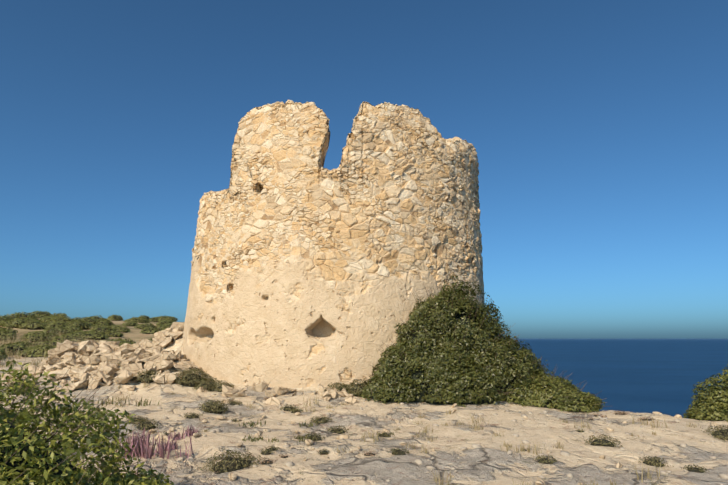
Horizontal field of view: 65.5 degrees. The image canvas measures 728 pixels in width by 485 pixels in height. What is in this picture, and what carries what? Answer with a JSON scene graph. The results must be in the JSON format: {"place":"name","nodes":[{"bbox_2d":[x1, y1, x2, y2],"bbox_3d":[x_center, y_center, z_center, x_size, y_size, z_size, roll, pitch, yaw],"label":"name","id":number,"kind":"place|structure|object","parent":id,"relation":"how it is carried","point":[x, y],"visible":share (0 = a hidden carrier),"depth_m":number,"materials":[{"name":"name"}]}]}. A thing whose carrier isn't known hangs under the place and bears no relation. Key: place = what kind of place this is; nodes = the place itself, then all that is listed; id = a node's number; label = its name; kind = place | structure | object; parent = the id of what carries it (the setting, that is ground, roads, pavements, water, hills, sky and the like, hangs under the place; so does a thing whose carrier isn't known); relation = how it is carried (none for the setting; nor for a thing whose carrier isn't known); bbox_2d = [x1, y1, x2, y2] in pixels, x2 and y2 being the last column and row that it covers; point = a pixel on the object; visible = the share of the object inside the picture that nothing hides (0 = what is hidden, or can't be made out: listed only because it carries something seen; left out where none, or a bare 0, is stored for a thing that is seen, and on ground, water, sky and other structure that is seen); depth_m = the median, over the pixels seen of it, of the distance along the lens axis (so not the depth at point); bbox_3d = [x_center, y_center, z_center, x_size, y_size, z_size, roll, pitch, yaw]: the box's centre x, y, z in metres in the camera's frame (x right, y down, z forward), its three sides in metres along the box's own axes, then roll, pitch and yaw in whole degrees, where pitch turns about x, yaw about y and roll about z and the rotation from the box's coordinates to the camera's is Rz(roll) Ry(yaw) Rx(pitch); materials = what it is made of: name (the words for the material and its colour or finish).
{"place":"outdoors","nodes":[
{"label":"outdoors","id":0,"kind":"place"},
{"bbox_2d":[0,327,150,367],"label":"tall dry grass","id":1,"kind":"structure","parent":0,"point":[15,355],"depth_m":43.16,"materials":[{"name":"plant"}]},
{"bbox_2d":[0,318,727,484],"bbox_3d":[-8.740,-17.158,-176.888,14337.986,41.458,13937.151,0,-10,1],"label":"terrain","id":2,"kind":"structure","parent":0,"point":[478,467],"depth_m":9.03,"materials":[{"name":"beige stone"}]},
{"bbox_2d":[0,339,135,412],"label":"loose stones","id":3,"kind":"object","parent":2,"relation":"on","point":[82,382],"visible":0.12,"depth_m":14.25,"materials":[{"name":"beige stone"}]},
{"bbox_2d":[0,311,177,358],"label":"scrub","id":4,"kind":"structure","parent":2,"relation":"on","point":[102,328],"depth_m":63.56,"materials":[{"name":"green plant"}]},
{"bbox_2d":[0,322,208,388],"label":"rubble pile","id":5,"kind":"object","parent":2,"relation":"on","point":[131,360],"visible":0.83,"depth_m":15.86,"materials":[{"name":"stone"}]},
{"bbox_2d":[0,360,222,484],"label":"shrub","id":6,"kind":"object","parent":2,"relation":"on","point":[29,455],"visible":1,"depth_m":4.68,"materials":[{"name":"green plant"}]},
{"bbox_2d":[111,425,198,484],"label":"flowers","id":7,"kind":"object","parent":2,"relation":"on","point":[143,449],"visible":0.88,"depth_m":7.99,"materials":[{"name":"purple plant"}]},
{"bbox_2d":[31,363,318,442],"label":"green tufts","id":8,"kind":"object","parent":2,"relation":"on","point":[251,424],"visible":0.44,"depth_m":10.09,"materials":[{"name":"green plant"}]},
{"bbox_2d":[0,367,370,413],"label":"low shrubs","id":9,"kind":"object","parent":2,"relation":"on","point":[190,378],"visible":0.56,"depth_m":13.86,"materials":[{"name":"green plant"}]},
{"bbox_2d":[167,360,373,404],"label":"foot stones","id":10,"kind":"object","parent":2,"relation":"on","point":[327,395],"visible":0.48,"depth_m":13.09,"materials":[{"name":"beige stone"}]},
{"bbox_2d":[183,100,484,387],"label":"tower","id":11,"kind":"structure","parent":2,"relation":"on","point":[308,269],"depth_m":15.15,"materials":[{"name":"stone"}]},
{"bbox_2d":[50,397,654,473],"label":"dry cushion plants","id":12,"kind":"object","parent":2,"relation":"on","point":[269,461],"visible":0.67,"depth_m":8.00,"materials":[{"name":"plant"}]},
{"bbox_2d":[0,390,720,484],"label":"ground stones","id":13,"kind":"object","parent":2,"relation":"on","point":[233,477],"visible":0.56,"depth_m":9.23,"materials":[{"name":"beige stone"}]},
{"bbox_2d":[28,351,700,484],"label":"dry tufts","id":14,"kind":"object","parent":2,"relation":"on","point":[460,423],"visible":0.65,"depth_m":9.28,"materials":[{"name":"beige plant"}]},
{"bbox_2d":[20,387,727,484],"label":"pebbles","id":15,"kind":"object","parent":2,"relation":"on","point":[420,461],"visible":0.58,"depth_m":9.01,"materials":[{"name":"stone"}]},
{"bbox_2d":[44,400,727,484],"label":"cushion plants","id":16,"kind":"object","parent":2,"relation":"on","point":[230,463],"visible":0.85,"depth_m":8.36,"materials":[{"name":"green plant"}]},
{"bbox_2d":[356,276,554,406],"bbox_3d":[2.126,2.820,13.918,4.840,4.051,3.492,4,-10,-22],"label":"bush","id":17,"kind":"object","parent":2,"relation":"on","point":[449,350],"visible":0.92,"depth_m":13.04,"materials":[{"name":"green plant"}]},
{"bbox_2d":[500,362,606,413],"bbox_3d":[4.235,3.734,13.392,2.619,1.627,2.307,0,-10,1],"label":"bush","id":18,"kind":"object","parent":2,"relation":"on","point":[562,393],"visible":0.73,"depth_m":12.73,"materials":[{"name":"green plant"}]},
{"bbox_2d":[683,364,727,421],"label":"bush","id":19,"kind":"object","parent":2,"relation":"on","point":[713,406],"visible":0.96,"depth_m":12.26,"materials":[{"name":"green plant"}]},
{"bbox_2d":[0,0,727,338],"label":"sky","id":20,"kind":"structure","parent":0,"point":[597,130],"materials":[{"name":"blue"}]},
{"bbox_2d":[514,339,727,418],"bbox_3d":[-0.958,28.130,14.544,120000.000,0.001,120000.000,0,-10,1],"label":"sea","id":21,"kind":"structure","parent":0,"point":[663,376],"depth_m":497.27,"materials":[{"name":"liquid"}]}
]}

